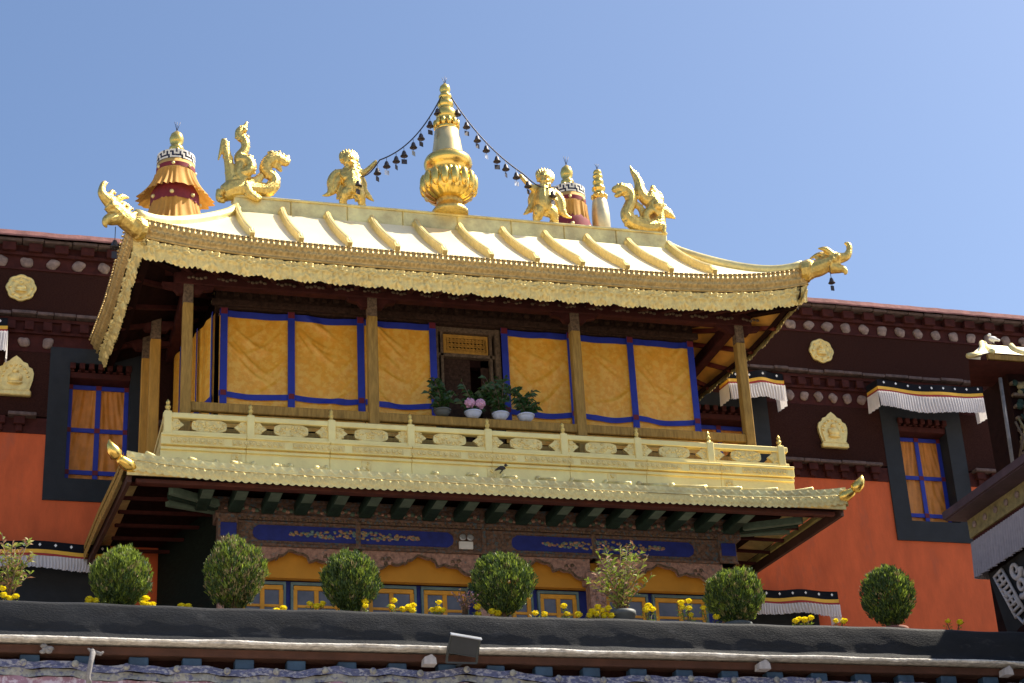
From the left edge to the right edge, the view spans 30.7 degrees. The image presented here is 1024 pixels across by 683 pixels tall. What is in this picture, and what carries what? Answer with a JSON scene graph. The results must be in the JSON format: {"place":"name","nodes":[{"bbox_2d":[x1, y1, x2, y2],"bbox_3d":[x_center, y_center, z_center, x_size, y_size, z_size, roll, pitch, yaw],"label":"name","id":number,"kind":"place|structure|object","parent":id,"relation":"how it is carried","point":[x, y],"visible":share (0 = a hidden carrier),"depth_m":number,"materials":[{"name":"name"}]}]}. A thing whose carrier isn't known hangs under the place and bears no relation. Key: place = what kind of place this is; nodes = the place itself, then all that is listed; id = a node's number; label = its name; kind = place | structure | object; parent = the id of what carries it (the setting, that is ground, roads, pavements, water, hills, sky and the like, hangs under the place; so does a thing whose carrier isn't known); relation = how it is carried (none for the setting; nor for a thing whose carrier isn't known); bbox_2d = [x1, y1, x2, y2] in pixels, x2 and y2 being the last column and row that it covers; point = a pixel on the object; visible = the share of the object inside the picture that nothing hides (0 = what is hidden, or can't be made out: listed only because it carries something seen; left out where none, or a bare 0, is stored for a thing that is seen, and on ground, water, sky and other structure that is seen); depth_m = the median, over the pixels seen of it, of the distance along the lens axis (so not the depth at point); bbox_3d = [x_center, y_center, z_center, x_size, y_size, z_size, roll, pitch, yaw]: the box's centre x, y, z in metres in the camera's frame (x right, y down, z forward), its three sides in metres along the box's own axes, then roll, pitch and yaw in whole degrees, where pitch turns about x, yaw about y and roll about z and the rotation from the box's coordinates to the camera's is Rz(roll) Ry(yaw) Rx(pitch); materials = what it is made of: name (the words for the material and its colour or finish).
{"place":"outdoors","nodes":[
{"label":"outdoors","id":0,"kind":"place"},
{"bbox_2d":[0,0,1023,315],"label":"sky","id":1,"kind":"structure","parent":0,"point":[771,132],"materials":[{"name":"blue"}]},
{"bbox_2d":[942,454,1023,631],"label":"side building","id":2,"kind":"structure","parent":0,"point":[990,503],"depth_m":31.01,"materials":[{"name":"red wood"}]},
{"bbox_2d":[970,508,1023,579],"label":"grey valance","id":3,"kind":"object","parent":2,"relation":"attached to","point":[997,544],"visible":0.98,"depth_m":30.87,"materials":[{"name":"fabric"}]},
{"bbox_2d":[989,551,1023,631],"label":"black door curtain","id":4,"kind":"object","parent":2,"relation":"hanging from","point":[1007,580],"depth_m":30.71,"materials":[{"name":"fabric"}]},
{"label":"terrace","id":5,"kind":"structure","parent":0,"visible":0},
{"bbox_2d":[0,585,19,600],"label":"marigold plant","id":6,"kind":"object","parent":5,"relation":"on","point":[3,595],"visible":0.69,"depth_m":23.43,"materials":[{"name":"yellow plant"}]},
{"bbox_2d":[0,532,34,599],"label":"leafy plant","id":7,"kind":"object","parent":5,"relation":"on","point":[12,581],"visible":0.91,"depth_m":23.67,"materials":[{"name":"green plant"}]},
{"bbox_2d":[85,596,99,602],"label":"marigold plant","id":8,"kind":"object","parent":5,"relation":"on","point":[90,599],"visible":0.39,"depth_m":23.70,"materials":[{"name":"yellow plant"}]},
{"bbox_2d":[88,542,153,604],"bbox_3d":[-5.056,3.238,24.045,0.862,1.295,0.873,4,-26,-15],"label":"round shrub","id":9,"kind":"object","parent":5,"relation":"on","point":[127,570],"visible":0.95,"depth_m":23.88,"materials":[{"name":"green plant"}]},
{"bbox_2d":[139,595,156,605],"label":"marigold plant","id":10,"kind":"object","parent":5,"relation":"on","point":[145,598],"visible":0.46,"depth_m":23.90,"materials":[{"name":"yellow plant"}]},
{"bbox_2d":[178,603,192,606],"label":"marigold plant","id":11,"kind":"object","parent":5,"relation":"on","point":[184,605],"visible":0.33,"depth_m":23.96,"materials":[{"name":"yellow plant"}]},
{"bbox_2d":[201,533,270,607],"bbox_3d":[-3.637,3.247,24.452,0.909,1.478,0.896,4,-26,-15],"label":"round shrub","id":12,"kind":"object","parent":5,"relation":"on","point":[234,588],"visible":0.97,"depth_m":24.28,"materials":[{"name":"green plant"}]},
{"bbox_2d":[273,605,286,609],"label":"marigold plant","id":13,"kind":"object","parent":5,"relation":"on","point":[283,607],"visible":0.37,"depth_m":24.30,"materials":[{"name":"yellow plant"}]},
{"bbox_2d":[306,601,325,609],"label":"marigold plant","id":14,"kind":"object","parent":5,"relation":"on","point":[321,604],"visible":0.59,"depth_m":24.48,"materials":[{"name":"yellow plant"}]},
{"bbox_2d":[318,547,383,610],"bbox_3d":[-2.141,3.410,24.840,0.823,1.358,0.819,-14,-27,23],"label":"round shrub","id":15,"kind":"object","parent":5,"relation":"on","point":[347,586],"visible":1,"depth_m":24.71,"materials":[{"name":"green plant"}]},
{"bbox_2d":[360,598,368,611],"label":"marigold plant","id":16,"kind":"object","parent":5,"relation":"on","point":[365,601],"visible":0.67,"depth_m":24.66,"materials":[{"name":"yellow plant"}]},
{"bbox_2d":[388,598,397,611],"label":"marigold plant","id":17,"kind":"object","parent":5,"relation":"on","point":[393,601],"visible":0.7,"depth_m":24.78,"materials":[{"name":"yellow plant"}]},
{"bbox_2d":[399,603,416,612],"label":"marigold plant","id":18,"kind":"object","parent":5,"relation":"on","point":[410,608],"visible":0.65,"depth_m":24.80,"materials":[{"name":"yellow plant"}]},
{"bbox_2d":[430,600,445,614],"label":"marigold plant","id":19,"kind":"object","parent":5,"relation":"on","point":[439,609],"visible":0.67,"depth_m":24.91,"materials":[{"name":"yellow plant"}]},
{"bbox_2d":[451,589,480,614],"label":"leafy plant","id":20,"kind":"object","parent":5,"relation":"on","point":[464,605],"visible":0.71,"depth_m":25.10,"materials":[{"name":"purple plant"}]},
{"bbox_2d":[83,181,864,623],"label":"gilded pavilion","id":21,"kind":"structure","parent":5,"relation":"on","point":[297,499],"depth_m":39.05,"materials":[{"name":"gold metal"}]},
{"bbox_2d":[109,227,119,258],"bbox_3d":[-7.939,-1.978,37.216,0.208,0.716,0.208,4,-26,-15],"label":"wind bell","id":22,"kind":"object","parent":21,"relation":"hanging from","point":[114,246],"visible":1,"depth_m":37.13,"materials":[{"name":"brown metal"}]},
{"bbox_2d":[173,311,214,424],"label":"golden curtain","id":23,"kind":"object","parent":21,"relation":"hanging from","point":[203,354],"visible":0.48,"depth_m":40.14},
{"bbox_2d":[215,121,290,202],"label":"dragon statue","id":24,"kind":"object","parent":21,"relation":"on","point":[239,179],"visible":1,"depth_m":41.91,"materials":[{"name":"gold metal"}]},
{"bbox_2d":[244,581,285,609],"bbox_3d":[-5.003,5.468,37.261,0.950,1.380,0.090,4,-26,-15],"label":"lower window","id":25,"kind":"structure","parent":21,"relation":"in","point":[272,595],"depth_m":37.46,"materials":[{"name":"brown wood"}]},
{"bbox_2d":[218,307,364,433],"bbox_3d":[-4.678,0.633,39.668,3.120,2.730,0.205,4,-26,-15],"label":"golden curtain","id":26,"kind":"object","parent":21,"relation":"hanging from","point":[290,359],"visible":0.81,"depth_m":39.79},
{"bbox_2d":[290,582,341,609],"bbox_3d":[-3.944,5.543,37.550,1.050,1.380,0.090,4,-26,-15],"label":"lower window","id":27,"kind":"structure","parent":21,"relation":"in","point":[301,593],"depth_m":37.68,"materials":[{"name":"brown wood"}]},
{"bbox_2d":[322,149,376,205],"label":"garuda statue","id":28,"kind":"object","parent":21,"relation":"on","point":[341,183],"visible":0.99,"depth_m":42.54,"materials":[{"name":"gold metal"}]},
{"bbox_2d":[368,585,416,612],"bbox_3d":[-2.452,5.648,37.956,1.050,1.380,0.090,4,-26,-15],"label":"lower window","id":29,"kind":"structure","parent":21,"relation":"in","point":[404,595],"depth_m":38.15,"materials":[{"name":"brown wood"}]},
{"bbox_2d":[364,319,436,438],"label":"golden curtain","id":30,"kind":"object","parent":21,"relation":"hanging from","point":[407,360],"visible":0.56,"depth_m":40.49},
{"bbox_2d":[421,377,456,415],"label":"potted plant","id":31,"kind":"object","parent":21,"relation":"on","point":[441,402],"visible":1,"depth_m":39.17,"materials":[{"name":"green plant"}]},
{"bbox_2d":[420,586,468,614],"bbox_3d":[-1.369,5.725,38.251,1.000,1.380,0.090,4,-26,-15],"label":"lower window","id":32,"kind":"structure","parent":21,"relation":"in","point":[428,595],"depth_m":38.40,"materials":[{"name":"yellow wood"}]},
{"bbox_2d":[420,78,477,214],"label":"gilded spire","id":33,"kind":"structure","parent":21,"relation":"on","point":[449,181],"depth_m":43.08,"materials":[{"name":"gold metal"}]},
{"bbox_2d":[355,96,441,194],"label":"bell garland","id":34,"kind":"object","parent":33,"relation":"hanging from","point":[396,161],"visible":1,"depth_m":43.20,"materials":[{"name":"brown metal"}]},
{"bbox_2d":[451,97,555,204],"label":"bell garland","id":35,"kind":"object","parent":33,"relation":"hanging from","point":[486,150],"visible":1,"depth_m":43.85,"materials":[{"name":"brown metal"}]},
{"bbox_2d":[459,534,473,549],"bbox_3d":[-0.945,4.134,38.443,0.300,0.300,0.115,4,-26,-15],"label":"emergency lamp","id":36,"kind":"object","parent":21,"relation":"attached to","point":[465,544],"visible":1,"depth_m":38.42,"materials":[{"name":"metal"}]},
{"bbox_2d":[454,379,494,417],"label":"potted plant","id":37,"kind":"object","parent":21,"relation":"on","point":[475,404],"visible":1,"depth_m":39.29,"materials":[{"name":"green plant"}]},
{"bbox_2d":[477,374,513,419],"bbox_3d":[-0.341,1.157,39.627,0.819,1.107,0.575,4,-26,-15],"label":"potted plant","id":38,"kind":"object","parent":21,"relation":"on","point":[499,398],"visible":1,"depth_m":39.54,"materials":[{"name":"green plant"}]},
{"bbox_2d":[495,464,508,473],"bbox_3d":[-0.214,2.569,37.955,0.230,0.174,0.200,-16,-28,25],"label":"bird","id":39,"kind":"object","parent":21,"relation":"on","point":[501,468],"visible":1,"depth_m":37.94},
{"bbox_2d":[497,590,533,616],"bbox_3d":[0.051,5.825,38.638,0.850,1.380,0.090,4,-26,-15],"label":"lower window","id":40,"kind":"structure","parent":21,"relation":"in","point":[527,609],"depth_m":38.81,"materials":[{"name":"brown wood"}]},
{"bbox_2d":[508,385,542,420],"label":"potted plant","id":41,"kind":"object","parent":21,"relation":"on","point":[524,406],"visible":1,"depth_m":39.67,"materials":[{"name":"green plant"}]},
{"bbox_2d":[501,328,575,444],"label":"golden curtain","id":42,"kind":"object","parent":21,"relation":"hanging from","point":[539,362],"visible":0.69,"depth_m":41.29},
{"bbox_2d":[519,168,571,222],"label":"garuda statue","id":43,"kind":"object","parent":21,"relation":"on","point":[540,205],"visible":0.98,"depth_m":43.77,"materials":[{"name":"gold metal"}]},
{"bbox_2d":[536,590,579,618],"bbox_3d":[0.990,5.891,38.893,0.900,1.380,0.090,4,-26,-15],"label":"lower window","id":44,"kind":"structure","parent":21,"relation":"in","point":[550,602],"depth_m":39.06,"materials":[{"name":"brown wood"}]},
{"bbox_2d":[591,164,610,226],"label":"gilded stupa","id":45,"kind":"object","parent":21,"relation":"on","point":[600,211],"visible":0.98,"depth_m":48.31,"materials":[{"name":"gold metal"}]},
{"bbox_2d":[606,593,649,619],"bbox_3d":[2.433,5.993,39.287,1.000,1.380,0.090,4,-26,-15],"label":"lower window","id":46,"kind":"structure","parent":21,"relation":"in","point":[638,602],"depth_m":39.53,"materials":[{"name":"brown wood"}]},
{"bbox_2d":[580,335,701,453],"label":"golden curtain","id":47,"kind":"object","parent":21,"relation":"hanging from","point":[631,382],"visible":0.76,"depth_m":41.86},
{"bbox_2d":[612,165,674,233],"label":"dragon statue","id":48,"kind":"object","parent":21,"relation":"on","point":[655,213],"visible":1,"depth_m":44.43,"materials":[{"name":"gold metal"}]},
{"bbox_2d":[651,594,709,622],"bbox_3d":[3.613,6.077,39.608,1.250,1.380,0.090,4,-26,-15],"label":"lower window","id":49,"kind":"structure","parent":21,"relation":"in","point":[665,605],"depth_m":39.75,"materials":[{"name":"yellow wood"}]},
{"bbox_2d":[828,266,834,290],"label":"wind bell","id":50,"kind":"object","parent":21,"relation":"hanging from","point":[831,281],"visible":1,"depth_m":41.24,"materials":[{"name":"brown metal"}]},
{"bbox_2d":[472,603,481,615],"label":"marigold plant","id":51,"kind":"object","parent":5,"relation":"on","point":[477,607],"visible":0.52,"depth_m":25.06,"materials":[{"name":"yellow plant"}]},
{"bbox_2d":[487,608,501,616],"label":"marigold plant","id":52,"kind":"object","parent":5,"relation":"on","point":[491,611],"visible":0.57,"depth_m":25.09,"materials":[{"name":"yellow plant"}]},
{"bbox_2d":[467,549,538,616],"bbox_3d":[-0.110,3.516,25.384,0.944,1.417,0.973,4,-26,-15],"label":"round shrub","id":53,"kind":"object","parent":5,"relation":"on","point":[488,574],"visible":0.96,"depth_m":25.27,"materials":[{"name":"green plant"}]},
{"bbox_2d":[529,610,547,616],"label":"marigold plant","id":54,"kind":"object","parent":5,"relation":"on","point":[543,614],"visible":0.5,"depth_m":25.30,"materials":[{"name":"yellow plant"}]},
{"bbox_2d":[560,603,582,617],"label":"marigold plant","id":55,"kind":"object","parent":5,"relation":"on","point":[563,606],"visible":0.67,"depth_m":25.39,"materials":[{"name":"yellow plant"}]},
{"bbox_2d":[584,604,614,618],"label":"marigold plant","id":56,"kind":"object","parent":5,"relation":"on","point":[593,613],"visible":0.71,"depth_m":25.51,"materials":[{"name":"yellow plant"}]},
{"bbox_2d":[584,540,655,618],"bbox_3d":[1.516,3.528,25.838,0.884,1.614,0.876,13,-29,-30],"label":"leafy plant","id":57,"kind":"object","parent":5,"relation":"on","point":[621,594],"visible":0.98,"depth_m":25.81,"materials":[{"name":"green plant"}]},
{"bbox_2d":[641,603,657,620],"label":"marigold plant","id":58,"kind":"object","parent":5,"relation":"on","point":[647,608],"visible":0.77,"depth_m":25.73,"materials":[{"name":"yellow plant"}]},
{"bbox_2d":[676,598,695,621],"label":"marigold plant","id":59,"kind":"object","parent":5,"relation":"on","point":[682,606],"visible":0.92,"depth_m":25.90,"materials":[{"name":"yellow plant"}]},
{"bbox_2d":[699,606,719,622],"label":"marigold plant","id":60,"kind":"object","parent":5,"relation":"on","point":[714,616],"visible":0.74,"depth_m":25.95,"materials":[{"name":"yellow plant"}]},
{"bbox_2d":[701,566,766,623],"bbox_3d":[3.151,3.799,26.277,0.943,1.326,0.977,4,-26,-15],"label":"round shrub","id":61,"kind":"object","parent":5,"relation":"on","point":[743,583],"visible":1,"depth_m":26.11,"materials":[{"name":"green plant"}]},
{"bbox_2d":[792,615,813,625],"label":"marigold plant","id":62,"kind":"object","parent":5,"relation":"on","point":[796,620],"visible":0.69,"depth_m":26.30,"materials":[{"name":"yellow plant"}]},
{"bbox_2d":[833,618,847,625],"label":"marigold plant","id":63,"kind":"object","parent":5,"relation":"on","point":[843,620],"visible":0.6,"depth_m":26.45,"materials":[{"name":"yellow plant"}]},
{"bbox_2d":[859,563,917,627],"bbox_3d":[5.476,3.892,26.930,0.854,1.473,0.866,4,-26,-15],"label":"round shrub","id":64,"kind":"object","parent":5,"relation":"on","point":[895,606],"visible":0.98,"depth_m":26.81,"materials":[{"name":"green plant"}]},
{"bbox_2d":[943,618,963,629],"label":"marigold plant","id":65,"kind":"object","parent":5,"relation":"on","point":[959,622],"visible":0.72,"depth_m":26.94,"materials":[{"name":"yellow plant"}]},
{"bbox_2d":[966,340,1023,472],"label":"corner turret","id":66,"kind":"object","parent":5,"relation":"on","point":[1007,369],"visible":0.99,"depth_m":37.38,"materials":[{"name":"gold metal"}]},
{"bbox_2d":[988,333,999,342],"bbox_3d":[9.924,-0.064,38.381,0.284,0.211,0.101,4,-26,-15],"label":"pigeon","id":67,"kind":"object","parent":66,"relation":"on","point":[993,339],"visible":1,"depth_m":38.34,"materials":[{"name":"white"}]},
{"bbox_2d":[998,377,1013,461],"bbox_3d":[9.764,1.777,36.656,0.184,2.343,0.072,18,-33,-39],"label":"pole","id":68,"kind":"object","parent":66,"relation":"on","point":[1006,419],"visible":0.65,"depth_m":36.74,"materials":[{"name":"grey metal"}]},
{"bbox_3d":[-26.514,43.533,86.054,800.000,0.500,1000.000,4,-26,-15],"label":"ground","id":69,"kind":"structure","parent":0,"visible":0},
{"bbox_2d":[0,229,1023,631],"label":"temple building","id":70,"kind":"structure","parent":69,"relation":"on","point":[68,407],"depth_m":45.40,"materials":[{"name":"red paint"}]},
{"bbox_2d":[0,318,7,362],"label":"awning","id":71,"kind":"object","parent":70,"relation":"attached to","point":[3,332],"visible":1,"depth_m":40.87,"materials":[{"name":"white fabric"}]},
{"bbox_2d":[0,540,109,572],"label":"awning","id":72,"kind":"object","parent":70,"relation":"attached to","point":[60,555],"visible":0.56,"depth_m":39.09,"materials":[{"name":"white fabric"}]},
{"bbox_2d":[0,566,113,602],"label":"lower window frame","id":73,"kind":"structure","parent":70,"relation":"in","point":[48,584],"depth_m":39.40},
{"bbox_2d":[42,347,141,502],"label":"window","id":74,"kind":"structure","parent":70,"relation":"in","point":[89,405],"depth_m":41.48,"materials":[{"name":"black paint"}]},
{"bbox_2d":[135,122,214,215],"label":"victory banner","id":75,"kind":"object","parent":70,"relation":"on","point":[174,188],"visible":0.69,"depth_m":44.95,"materials":[{"name":"gold metal"}]},
{"bbox_2d":[549,156,591,225],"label":"victory banner","id":76,"kind":"object","parent":70,"relation":"on","point":[570,190],"visible":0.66,"depth_m":47.86,"materials":[{"name":"gold metal"}]},
{"bbox_2d":[693,392,771,462],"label":"window","id":77,"kind":"structure","parent":70,"relation":"in","point":[726,418],"depth_m":45.88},
{"bbox_2d":[719,370,787,411],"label":"awning","id":78,"kind":"object","parent":70,"relation":"attached to","point":[762,383],"visible":0.84,"depth_m":45.57,"materials":[{"name":"white fabric"}]},
{"bbox_2d":[748,612,819,625],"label":"lower window frame","id":79,"kind":"structure","parent":70,"relation":"in","point":[783,619],"depth_m":43.80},
{"bbox_2d":[744,589,841,624],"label":"awning","id":80,"kind":"object","parent":70,"relation":"attached to","point":[824,603],"visible":0.88,"depth_m":43.34,"materials":[{"name":"white fabric"}]},
{"bbox_2d":[878,404,972,543],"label":"window","id":81,"kind":"structure","parent":70,"relation":"in","point":[927,467],"depth_m":46.98,"materials":[{"name":"black paint"}]},
{"bbox_2d":[866,379,986,423],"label":"awning","id":82,"kind":"object","parent":70,"relation":"attached to","point":[927,398],"visible":0.99,"depth_m":46.73,"materials":[{"name":"white fabric"}]},
{"bbox_2d":[0,600,1023,682],"bbox_3d":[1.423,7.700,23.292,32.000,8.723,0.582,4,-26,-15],"label":"front building","id":83,"kind":"structure","parent":69,"relation":"on","point":[219,638],"depth_m":24.50,"materials":[{"name":"grey paint"}]},
{"bbox_2d":[39,643,53,653],"bbox_3d":[-5.704,3.767,22.832,0.174,0.129,0.079,4,-26,-15],"label":"cloth tie","id":84,"kind":"object","parent":83,"relation":"attached to","point":[46,648],"visible":1,"depth_m":22.80,"materials":[{"name":"grey fabric"}]},
{"bbox_2d":[85,648,103,682],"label":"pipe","id":85,"kind":"object","parent":83,"relation":"attached to","point":[93,652],"visible":1,"depth_m":22.65,"materials":[{"name":"white metal"}]},
{"bbox_2d":[421,654,436,666],"bbox_3d":[-1.073,4.120,24.040,0.170,0.130,0.170,4,-26,-15],"label":"stone","id":86,"kind":"object","parent":83,"relation":"on","point":[429,660],"visible":1,"depth_m":23.97,"materials":[{"name":"white stone"}]},
{"bbox_2d":[445,632,481,666],"bbox_3d":[-0.652,3.994,24.109,0.448,0.354,0.482,4,-26,-15],"label":"floodlight","id":87,"kind":"object","parent":83,"relation":"attached to","point":[464,645],"visible":1,"depth_m":23.98,"materials":[{"name":"grey metal"}]},
{"bbox_2d":[0,659,1021,682],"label":"printed canopy","id":88,"kind":"object","parent":83,"relation":"attached to","point":[14,670],"visible":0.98,"depth_m":23.59,"materials":[{"name":"fabric"}]},
{"bbox_2d":[755,659,770,671],"bbox_3d":[3.401,4.400,25.276,0.170,0.130,0.170,4,-26,-15],"label":"stone","id":89,"kind":"object","parent":83,"relation":"on","point":[763,666],"visible":1,"depth_m":25.21,"materials":[{"name":"white stone"}]},
{"bbox_2d":[999,665,1013,677],"bbox_3d":[6.963,4.652,26.246,0.140,0.130,0.170,4,-26,-15],"label":"stone","id":90,"kind":"object","parent":83,"relation":"on","point":[1007,672],"visible":1,"depth_m":26.18,"materials":[{"name":"white stone"}]}
]}

